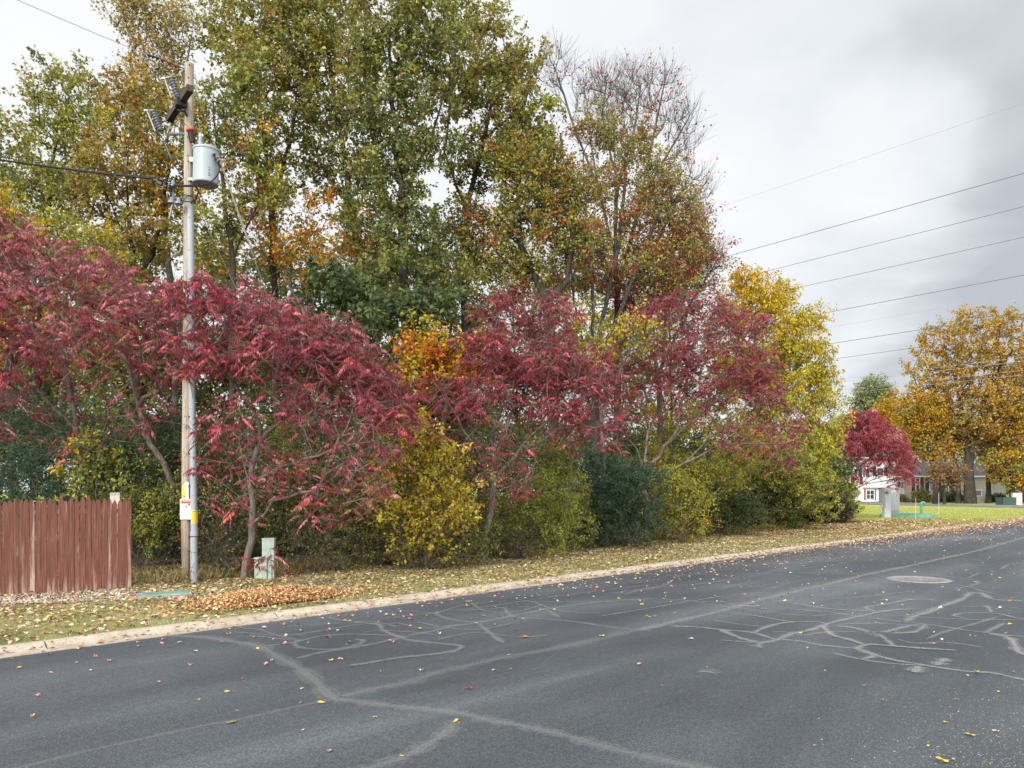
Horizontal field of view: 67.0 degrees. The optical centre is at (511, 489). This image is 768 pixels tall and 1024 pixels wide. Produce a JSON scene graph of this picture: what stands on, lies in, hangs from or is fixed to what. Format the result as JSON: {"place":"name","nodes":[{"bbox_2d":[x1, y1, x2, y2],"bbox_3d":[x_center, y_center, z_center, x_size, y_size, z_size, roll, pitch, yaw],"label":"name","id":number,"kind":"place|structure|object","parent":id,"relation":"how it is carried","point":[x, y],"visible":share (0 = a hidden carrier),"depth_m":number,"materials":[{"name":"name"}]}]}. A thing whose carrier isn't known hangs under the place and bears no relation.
{"place":"outdoors","nodes":[
{"label":"outdoors","id":0,"kind":"place"},
{"bbox_2d":[0,587,185,603],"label":"gravel","id":1,"kind":"structure","parent":0,"point":[30,601],"depth_m":12.71,"materials":[{"name":"grey stone"}]},
{"bbox_2d":[99,520,810,585],"bbox_3d":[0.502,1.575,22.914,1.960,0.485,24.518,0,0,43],"label":"dry grass","id":2,"kind":"structure","parent":0,"point":[150,577],"depth_m":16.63,"materials":[{"name":"beige plant"}]},
{"bbox_2d":[0,519,1023,767],"bbox_3d":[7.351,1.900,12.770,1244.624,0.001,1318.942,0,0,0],"label":"road","id":3,"kind":"structure","parent":0,"point":[564,685],"depth_m":7.71,"materials":[{"name":"grey asphalt"}]},
{"bbox_2d":[0,517,1023,658],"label":"kerb","id":4,"kind":"structure","parent":3,"relation":"on","point":[20,649],"depth_m":11.95,"materials":[{"name":"concrete"}]},
{"bbox_2d":[47,519,1023,681],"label":"leaf litter","id":5,"kind":"object","parent":3,"relation":"on","point":[974,527],"visible":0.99,"depth_m":22.47,"materials":[{"name":"brown plant"}]},
{"bbox_2d":[349,538,1023,679],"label":"crack sealant","id":6,"kind":"object","parent":3,"relation":"on","point":[918,668],"visible":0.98,"depth_m":10.64,"materials":[{"name":"grey asphalt"}]},
{"bbox_2d":[886,576,951,582],"bbox_3d":[8.599,1.917,16.366,1.240,0.065,1.240,0,0,0],"label":"manhole","id":7,"kind":"object","parent":3,"relation":"on","point":[916,579],"visible":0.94,"depth_m":16.29,"materials":[{"name":"concrete"}]},
{"bbox_2d":[0,491,1023,645],"bbox_3d":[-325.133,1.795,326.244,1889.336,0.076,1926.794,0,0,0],"label":"ground","id":8,"kind":"structure","parent":0,"point":[41,628],"depth_m":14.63,"materials":[{"name":"plant"}]},
{"bbox_2d":[0,381,59,552],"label":"thicket","id":9,"kind":"object","parent":8,"relation":"on","point":[23,433],"visible":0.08,"depth_m":21.22,"materials":[{"name":"green plant"}]},
{"bbox_2d":[0,245,66,443],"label":"tree","id":10,"kind":"object","parent":8,"relation":"on","point":[23,370],"visible":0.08,"depth_m":30.87,"materials":[{"name":"green plant"}]},
{"bbox_2d":[0,225,121,531],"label":"tree","id":11,"kind":"object","parent":8,"relation":"on","point":[53,376],"visible":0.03,"depth_m":32.49,"materials":[{"name":"green plant"}]},
{"bbox_2d":[0,497,130,595],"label":"picket fence","id":12,"kind":"object","parent":8,"relation":"on","point":[108,548],"visible":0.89,"depth_m":13.41,"materials":[{"name":"red paint"}]},
{"bbox_2d":[0,45,134,500],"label":"tall tree","id":13,"kind":"object","parent":8,"relation":"on","point":[48,178],"visible":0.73,"depth_m":24.55,"materials":[{"name":"green plant"}]},
{"bbox_2d":[0,365,136,567],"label":"honeysuckle shrub","id":14,"kind":"object","parent":8,"relation":"on","point":[39,462],"visible":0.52,"depth_m":16.98,"materials":[{"name":"green plant"}]},
{"bbox_2d":[0,382,154,560],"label":"thicket","id":15,"kind":"object","parent":8,"relation":"on","point":[63,407],"visible":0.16,"depth_m":20.05,"materials":[{"name":"green plant"}]},
{"bbox_2d":[0,178,163,544],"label":"tall tree","id":16,"kind":"object","parent":8,"relation":"on","point":[56,221],"visible":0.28,"depth_m":20.88,"materials":[{"name":"yellow plant"}]},
{"bbox_2d":[33,419,145,546],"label":"broadleaf sapling","id":17,"kind":"object","parent":8,"relation":"on","point":[86,465],"visible":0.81,"depth_m":16.05,"materials":[{"name":"green plant"}]},
{"bbox_2d":[0,188,214,500],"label":"sumac tree","id":18,"kind":"object","parent":8,"relation":"on","point":[56,343],"visible":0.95,"depth_m":15.37,"materials":[{"name":"red plant"}]},
{"bbox_2d":[52,56,209,548],"bbox_3d":[-11.451,-5.512,23.458,4.615,14.715,3.777,0,0,30],"label":"tall tree","id":19,"kind":"object","parent":8,"relation":"on","point":[147,193],"visible":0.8,"depth_m":22.98,"materials":[{"name":"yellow plant"}]},
{"bbox_2d":[61,379,211,565],"bbox_3d":[-8.084,-0.311,16.944,3.079,4.310,2.424,0,0,0],"label":"honeysuckle shrub","id":20,"kind":"object","parent":8,"relation":"on","point":[164,450],"visible":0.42,"depth_m":16.69,"materials":[{"name":"green plant"}]},
{"bbox_2d":[53,207,227,452],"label":"tree","id":21,"kind":"object","parent":8,"relation":"on","point":[127,394],"visible":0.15,"depth_m":29.36,"materials":[{"name":"green plant"}]},
{"bbox_2d":[89,0,216,537],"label":"tall tree","id":22,"kind":"object","parent":8,"relation":"on","point":[150,21],"visible":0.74,"depth_m":26.83,"materials":[{"name":"green plant"}]},
{"bbox_2d":[107,453,209,569],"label":"olive shrub","id":23,"kind":"object","parent":8,"relation":"on","point":[150,524],"visible":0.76,"depth_m":16.23,"materials":[{"name":"green plant"}]},
{"bbox_2d":[79,413,248,564],"bbox_3d":[-7.689,0.046,17.449,3.616,3.588,2.708,0,0,0],"label":"tangle shrub","id":24,"kind":"object","parent":8,"relation":"on","point":[140,451],"visible":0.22,"depth_m":17.11,"materials":[{"name":"green plant"}]},
{"bbox_2d":[95,399,236,560],"bbox_3d":[-8.944,0.012,20.460,3.735,4.793,4.558,0,0,0],"label":"thicket","id":25,"kind":"object","parent":8,"relation":"on","point":[167,546],"visible":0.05,"depth_m":19.66,"materials":[{"name":"green plant"}]},
{"bbox_2d":[131,550,226,573],"bbox_3d":[-7.698,1.573,16.990,3.178,0.535,2.927,0,0,-23],"label":"brush heap","id":26,"kind":"object","parent":8,"relation":"on","point":[169,559],"visible":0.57,"depth_m":16.80,"materials":[{"name":"brown plant"}]},
{"bbox_2d":[139,53,219,582],"bbox_3d":[-6.660,-3.200,14.852,2.079,10.162,0.996,0,0,30],"label":"utility pole","id":27,"kind":"object","parent":8,"relation":"on","point":[184,99],"visible":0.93,"depth_m":14.95,"materials":[{"name":"grey wood"}]},
{"bbox_2d":[188,133,220,188],"bbox_3d":[-5.893,-6.367,14.900,0.722,0.994,0.503,0,0,0],"label":"transformer","id":28,"kind":"object","parent":27,"relation":"attached to","point":[205,165],"visible":0.98,"depth_m":14.71,"materials":[{"name":"grey metal"}]},
{"bbox_2d":[194,86,324,459],"bbox_3d":[-5.292,-3.129,18.375,0.036,9.827,6.951,0,0,16],"label":"guy wire","id":29,"kind":"object","parent":27,"relation":"attached to","point":[238,214],"visible":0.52,"depth_m":16.35,"materials":[{"name":"grey metal"}]},
{"bbox_2d":[175,508,247,578],"bbox_3d":[-5.973,1.179,15.624,1.515,1.670,1.787,0,0,-25],"label":"bare brush","id":30,"kind":"object","parent":8,"relation":"on","point":[213,559],"visible":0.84,"depth_m":15.57,"materials":[{"name":"brown plant"}]},
{"bbox_2d":[162,420,270,570],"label":"olive shrub","id":31,"kind":"object","parent":8,"relation":"on","point":[219,472],"visible":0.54,"depth_m":16.50,"materials":[{"name":"green plant"}]},
{"bbox_2d":[156,213,278,513],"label":"tree","id":32,"kind":"object","parent":8,"relation":"on","point":[217,382],"visible":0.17,"depth_m":32.38,"materials":[{"name":"green plant"}]},
{"bbox_2d":[160,26,296,552],"bbox_3d":[-8.028,-5.617,22.056,3.913,14.917,3.004,0,0,0],"label":"tall tree","id":33,"kind":"object","parent":8,"relation":"on","point":[229,130],"visible":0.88,"depth_m":21.82,"materials":[{"name":"green plant"}]},
{"bbox_2d":[82,579,421,624],"bbox_3d":[-4.230,1.694,12.902,2.039,0.291,6.005,0,0,43],"label":"leaf pile","id":34,"kind":"object","parent":8,"relation":"on","point":[262,595],"visible":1,"depth_m":12.28,"materials":[{"name":"orange plant"}]},
{"bbox_2d":[185,0,342,539],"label":"tall tree","id":35,"kind":"object","parent":8,"relation":"on","point":[266,37],"visible":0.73,"depth_m":23.63,"materials":[{"name":"green plant"}]},
{"bbox_2d":[196,397,333,560],"bbox_3d":[-6.592,-0.117,20.579,4.019,4.725,4.628,0,0,0],"label":"thicket","id":36,"kind":"object","parent":8,"relation":"on","point":[243,414],"visible":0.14,"depth_m":20.05,"materials":[{"name":"green plant"}]},
{"bbox_2d":[239,546,292,580],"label":"sumac sapling","id":37,"kind":"object","parent":8,"relation":"on","point":[262,560],"visible":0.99,"depth_m":14.60,"materials":[{"name":"red plant"}]},
{"bbox_2d":[262,538,275,579],"bbox_3d":[-4.866,1.377,15.486,0.250,0.825,0.237,0,0,-9],"label":"utility pedestal","id":38,"kind":"object","parent":8,"relation":"on","point":[268,544],"visible":0.69,"depth_m":15.39,"materials":[{"name":"green plastic"}]},
{"bbox_2d":[173,408,392,561],"bbox_3d":[-5.556,-0.090,18.340,5.384,3.877,3.386,0,0,0],"label":"tangle shrub","id":39,"kind":"object","parent":8,"relation":"on","point":[284,447],"visible":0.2,"depth_m":18.17,"materials":[{"name":"green plant"}]},
{"bbox_2d":[235,421,345,570],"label":"olive shrub","id":40,"kind":"object","parent":8,"relation":"on","point":[282,509],"visible":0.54,"depth_m":17.02,"materials":[{"name":"green plant"}]},
{"bbox_2d":[152,247,430,579],"bbox_3d":[-4.171,-1.460,15.071,5.281,6.600,4.336,0,0,0],"label":"sumac tree","id":41,"kind":"object","parent":8,"relation":"on","point":[307,346],"visible":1,"depth_m":14.35,"materials":[{"name":"red plant"}]},
{"bbox_2d":[222,210,362,503],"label":"tree","id":42,"kind":"object","parent":8,"relation":"on","point":[284,290],"visible":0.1,"depth_m":30.20,"materials":[{"name":"green plant"}]},
{"bbox_2d":[219,154,399,491],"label":"orange maple","id":43,"kind":"object","parent":8,"relation":"on","point":[272,230],"visible":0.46,"depth_m":22.86,"materials":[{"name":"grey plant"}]},
{"bbox_2d":[273,505,369,574],"bbox_3d":[-4.193,1.177,16.389,2.108,1.819,1.702,0,0,-29],"label":"bare brush","id":44,"kind":"object","parent":8,"relation":"on","point":[315,553],"visible":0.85,"depth_m":16.37,"materials":[{"name":"brown plant"}]},
{"bbox_2d":[258,0,393,546],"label":"tall tree","id":45,"kind":"object","parent":8,"relation":"on","point":[332,85],"visible":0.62,"depth_m":24.02,"materials":[{"name":"green plant"}]},
{"bbox_2d":[286,404,404,568],"bbox_3d":[-3.732,-0.100,17.641,2.755,3.883,2.215,0,0,0],"label":"olive shrub","id":46,"kind":"object","parent":8,"relation":"on","point":[356,516],"visible":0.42,"depth_m":17.35,"materials":[{"name":"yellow plant"}]},
{"bbox_2d":[288,407,446,554],"bbox_3d":[-4.149,-0.129,21.879,4.657,4.944,4.766,0,0,-34],"label":"thicket","id":47,"kind":"object","parent":8,"relation":"on","point":[322,441],"visible":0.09,"depth_m":21.11,"materials":[{"name":"green plant"}]},
{"bbox_2d":[327,216,427,520],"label":"tree","id":48,"kind":"object","parent":8,"relation":"on","point":[388,348],"visible":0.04,"depth_m":33.44,"materials":[{"name":"green plant"}]},
{"bbox_2d":[279,249,478,544],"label":"understory oak","id":49,"kind":"object","parent":8,"relation":"on","point":[375,303],"visible":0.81,"depth_m":19.31,"materials":[{"name":"green plant"}]},
{"bbox_2d":[314,0,488,551],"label":"tall tree","id":50,"kind":"object","parent":8,"relation":"on","point":[428,37],"visible":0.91,"depth_m":21.62,"materials":[{"name":"green plant"}]},
{"bbox_2d":[348,519,481,570],"bbox_3d":[-2.145,1.262,17.437,2.959,1.586,1.961,0,0,0],"label":"bare brush","id":51,"kind":"object","parent":8,"relation":"on","point":[420,555],"visible":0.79,"depth_m":17.21,"materials":[{"name":"brown plant"}]},
{"bbox_2d":[371,308,470,563],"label":"yellow sapling","id":52,"kind":"object","parent":8,"relation":"on","point":[426,330],"visible":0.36,"depth_m":18.55,"materials":[{"name":"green plant"}]},
{"bbox_2d":[342,510,505,569],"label":"olive shrub","id":53,"kind":"object","parent":8,"relation":"on","point":[475,547],"visible":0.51,"depth_m":17.83,"materials":[{"name":"green plant"}]},
{"bbox_2d":[348,403,502,568],"bbox_3d":[-2.067,-0.045,17.247,3.259,3.765,2.486,0,0,-24],"label":"yellow bush","id":54,"kind":"object","parent":8,"relation":"on","point":[431,497],"visible":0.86,"depth_m":16.98,"materials":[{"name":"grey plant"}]},
{"bbox_2d":[0,520,866,596],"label":"leaf litter","id":55,"kind":"object","parent":8,"relation":"on","point":[425,551],"visible":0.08,"depth_m":20.88,"materials":[{"name":"brown plant"}]},
{"bbox_2d":[378,218,514,509],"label":"tree","id":56,"kind":"object","parent":8,"relation":"on","point":[452,322],"visible":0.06,"depth_m":32.40,"materials":[{"name":"green plant"}]},
{"bbox_2d":[380,314,513,562],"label":"orange maple","id":57,"kind":"object","parent":8,"relation":"on","point":[430,351],"visible":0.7,"depth_m":18.32,"materials":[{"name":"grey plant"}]},
{"bbox_2d":[414,404,546,547],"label":"thicket","id":58,"kind":"object","parent":8,"relation":"on","point":[487,430],"visible":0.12,"depth_m":23.75,"materials":[{"name":"green plant"}]},
{"bbox_2d":[427,424,544,558],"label":"tangle shrub","id":59,"kind":"object","parent":8,"relation":"on","point":[486,499],"visible":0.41,"depth_m":19.47,"materials":[{"name":"green plant"}]},
{"bbox_2d":[424,0,567,494],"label":"tall tree","id":60,"kind":"object","parent":8,"relation":"on","point":[506,74],"visible":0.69,"depth_m":24.65,"materials":[{"name":"green plant"}]},
{"bbox_2d":[439,197,555,492],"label":"orange maple","id":61,"kind":"object","parent":8,"relation":"on","point":[521,293],"visible":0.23,"depth_m":28.81,"materials":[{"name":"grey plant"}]},
{"bbox_2d":[370,273,638,565],"bbox_3d":[-0.113,-1.593,17.993,6.117,6.914,4.177,0,0,0],"label":"sumac tree","id":62,"kind":"object","parent":8,"relation":"on","point":[548,367],"visible":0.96,"depth_m":17.61,"materials":[{"name":"red plant"}]},
{"bbox_2d":[0,517,1023,653],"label":"leaf litter","id":63,"kind":"object","parent":8,"relation":"on","point":[891,522],"visible":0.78,"depth_m":16.75,"materials":[{"name":"brown plant"}]},
{"bbox_2d":[477,511,549,558],"bbox_3d":[0.043,1.273,20.018,2.052,1.546,1.785,0,0,0],"label":"bare brush","id":64,"kind":"object","parent":8,"relation":"on","point":[519,551],"visible":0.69,"depth_m":19.90,"materials":[{"name":"brown plant"}]},
{"bbox_2d":[436,125,610,544],"bbox_3d":[0.294,-4.556,23.486,5.491,12.824,2.776,0,0,0],"label":"tall tree","id":65,"kind":"object","parent":8,"relation":"on","point":[538,215],"visible":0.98,"depth_m":23.26,"materials":[{"name":"green plant"}]},
{"bbox_2d":[460,456,595,557],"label":"lime shrub","id":66,"kind":"object","parent":8,"relation":"on","point":[547,483],"visible":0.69,"depth_m":20.28,"materials":[{"name":"green plant"}]},
{"bbox_2d":[476,227,586,505],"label":"tree","id":67,"kind":"object","parent":8,"relation":"on","point":[519,348],"visible":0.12,"depth_m":35.62,"materials":[{"name":"green plant"}]},
{"bbox_2d":[518,432,600,550],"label":"tangle shrub","id":68,"kind":"object","parent":8,"relation":"on","point":[555,456],"visible":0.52,"depth_m":22.41,"materials":[{"name":"green plant"}]},
{"bbox_2d":[500,412,643,538],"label":"thicket","id":69,"kind":"object","parent":8,"relation":"on","point":[628,445],"visible":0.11,"depth_m":27.67,"materials":[{"name":"green plant"}]},
{"bbox_2d":[544,215,666,457],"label":"tree","id":70,"kind":"object","parent":8,"relation":"on","point":[608,325],"visible":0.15,"depth_m":37.67,"materials":[{"name":"green plant"}]},
{"bbox_2d":[540,438,681,548],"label":"honeysuckle shrub","id":71,"kind":"object","parent":8,"relation":"on","point":[616,488],"visible":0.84,"depth_m":23.60,"materials":[{"name":"green plant"}]},
{"bbox_2d":[554,291,677,546],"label":"yellow sapling","id":72,"kind":"object","parent":8,"relation":"on","point":[617,329],"visible":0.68,"depth_m":23.91,"materials":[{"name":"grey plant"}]},
{"bbox_2d":[541,93,722,539],"bbox_3d":[4.169,-6.000,27.447,6.864,15.757,3.604,0,0,0],"label":"tall tree","id":73,"kind":"object","parent":8,"relation":"on","point":[673,272],"visible":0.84,"depth_m":27.22,"materials":[{"name":"green plant"}]},
{"bbox_2d":[534,29,743,535],"bbox_3d":[4.744,-8.049,30.018,8.266,19.761,4.427,0,0,0],"label":"bare maple","id":74,"kind":"object","parent":8,"relation":"on","point":[625,98],"visible":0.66,"depth_m":29.86,"materials":[{"name":"brown plant"}]},
{"bbox_2d":[563,187,742,535],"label":"red maple","id":75,"kind":"object","parent":8,"relation":"on","point":[633,303],"visible":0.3,"depth_m":28.83,"materials":[{"name":"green plant"}]},
{"bbox_2d":[605,428,732,533],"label":"thicket","id":76,"kind":"object","parent":8,"relation":"on","point":[675,447],"visible":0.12,"depth_m":31.46,"materials":[{"name":"green plant"}]},
{"bbox_2d":[611,225,737,454],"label":"tree","id":77,"kind":"object","parent":8,"relation":"on","point":[677,389],"visible":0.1,"depth_m":39.77,"materials":[{"name":"green plant"}]},
{"bbox_2d":[647,461,723,543],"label":"lime shrub","id":78,"kind":"object","parent":8,"relation":"on","point":[677,498],"visible":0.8,"depth_m":25.73,"materials":[{"name":"green plant"}]},
{"bbox_2d":[619,431,773,538],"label":"tangle shrub","id":79,"kind":"object","parent":8,"relation":"on","point":[714,469],"visible":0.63,"depth_m":27.14,"materials":[{"name":"green plant"}]},
{"bbox_2d":[576,280,823,542],"bbox_3d":[5.966,-2.511,25.804,7.860,8.693,4.401,0,0,0],"label":"sumac tree","id":80,"kind":"object","parent":8,"relation":"on","point":[684,356],"visible":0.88,"depth_m":25.19,"materials":[{"name":"red plant"}]},
{"bbox_2d":[621,381,778,531],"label":"tree","id":81,"kind":"object","parent":8,"relation":"on","point":[706,430],"visible":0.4,"depth_m":32.50,"materials":[{"name":"grey plant"}]},
{"bbox_2d":[679,449,776,534],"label":"honeysuckle shrub","id":82,"kind":"object","parent":8,"relation":"on","point":[733,500],"visible":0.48,"depth_m":29.63,"materials":[{"name":"green plant"}]},
{"bbox_2d":[687,436,816,528],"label":"thicket","id":83,"kind":"object","parent":8,"relation":"on","point":[788,514],"visible":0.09,"depth_m":34.67,"materials":[{"name":"green plant"}]},
{"bbox_2d":[728,462,813,528],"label":"honeysuckle shrub","id":84,"kind":"object","parent":8,"relation":"on","point":[781,513],"visible":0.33,"depth_m":34.44,"materials":[{"name":"green plant"}]},
{"bbox_2d":[704,262,855,486],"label":"cherry tree","id":85,"kind":"object","parent":8,"relation":"on","point":[816,372],"visible":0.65,"depth_m":36.48,"materials":[{"name":"yellow plant"}]},
{"bbox_2d":[722,430,844,529],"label":"tangle shrub","id":86,"kind":"object","parent":8,"relation":"on","point":[807,498],"visible":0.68,"depth_m":33.57,"materials":[{"name":"green plant"}]},
{"bbox_2d":[769,445,864,523],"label":"thicket","id":87,"kind":"object","parent":8,"relation":"on","point":[835,468],"visible":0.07,"depth_m":41.17,"materials":[{"name":"green plant"}]},
{"bbox_2d":[799,498,855,523],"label":"barberry shrub","id":88,"kind":"object","parent":8,"relation":"on","point":[846,515],"visible":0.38,"depth_m":40.27,"materials":[{"name":"green plant"}]},
{"bbox_2d":[809,474,864,521],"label":"lime shrub","id":89,"kind":"object","parent":8,"relation":"on","point":[853,492],"visible":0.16,"depth_m":41.44,"materials":[{"name":"green plant"}]},
{"bbox_2d":[652,507,1023,522],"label":"grass","id":90,"kind":"structure","parent":8,"relation":"on","point":[962,515],"depth_m":56.64,"materials":[{"name":"plant"}]},
{"bbox_2d":[704,517,996,541],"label":"grass","id":91,"kind":"structure","parent":8,"relation":"on","point":[974,519],"depth_m":34.98,"materials":[{"name":"plant"}]},
{"bbox_2d":[832,449,904,501],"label":"white house","id":92,"kind":"structure","parent":8,"relation":"on","point":[871,492],"depth_m":113.00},
{"bbox_2d":[841,372,899,433],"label":"green tree","id":93,"kind":"object","parent":8,"relation":"on","point":[865,399],"visible":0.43,"depth_m":123.85,"materials":[{"name":"green plant"}]},
{"bbox_2d":[825,407,924,495],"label":"sumac tree","id":94,"kind":"object","parent":8,"relation":"on","point":[855,441],"visible":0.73,"depth_m":45.79,"materials":[{"name":"red plant"}]},
{"bbox_2d":[869,386,924,468],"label":"yellow tree","id":95,"kind":"object","parent":8,"relation":"on","point":[884,408],"visible":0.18,"depth_m":116.97,"materials":[{"name":"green plant"}]},
{"bbox_2d":[888,387,962,503],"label":"oak tree","id":96,"kind":"object","parent":8,"relation":"on","point":[904,422],"visible":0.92,"depth_m":97.88,"materials":[{"name":"orange plant"}]},
{"bbox_2d":[909,395,984,503],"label":"oak tree","id":97,"kind":"object","parent":8,"relation":"on","point":[958,494],"visible":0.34,"depth_m":99.58,"materials":[{"name":"orange plant"}]},
{"bbox_2d":[920,452,978,504],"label":"tree","id":98,"kind":"object","parent":8,"relation":"on","point":[938,472],"visible":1,"depth_m":91.67,"materials":[{"name":"brown plant"}]},
{"bbox_2d":[904,463,1004,501],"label":"beige house","id":99,"kind":"structure","parent":8,"relation":"on","point":[980,480],"depth_m":111.00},
{"bbox_2d":[891,300,1023,503],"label":"golden oak","id":100,"kind":"object","parent":8,"relation":"on","point":[981,406],"visible":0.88,"depth_m":99.05,"materials":[{"name":"orange plant"}]},
{"bbox_2d":[938,407,1017,494],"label":"backdrop tree","id":101,"kind":"object","parent":8,"relation":"on","point":[961,454],"visible":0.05,"depth_m":143.14,"materials":[{"name":"orange plant"}]},
{"bbox_2d":[971,379,1022,502],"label":"oak tree","id":102,"kind":"object","parent":8,"relation":"on","point":[988,498],"visible":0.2,"depth_m":101.43,"materials":[{"name":"orange plant"}]},
{"bbox_2d":[977,443,1023,496],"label":"tree","id":103,"kind":"object","parent":8,"relation":"on","point":[1011,476],"visible":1,"depth_m":97.48,"materials":[{"name":"yellow plant"}]},
{"bbox_2d":[0,0,1023,491],"label":"sky","id":104,"kind":"structure","parent":0,"point":[794,90],"materials":[{"name":"white"}]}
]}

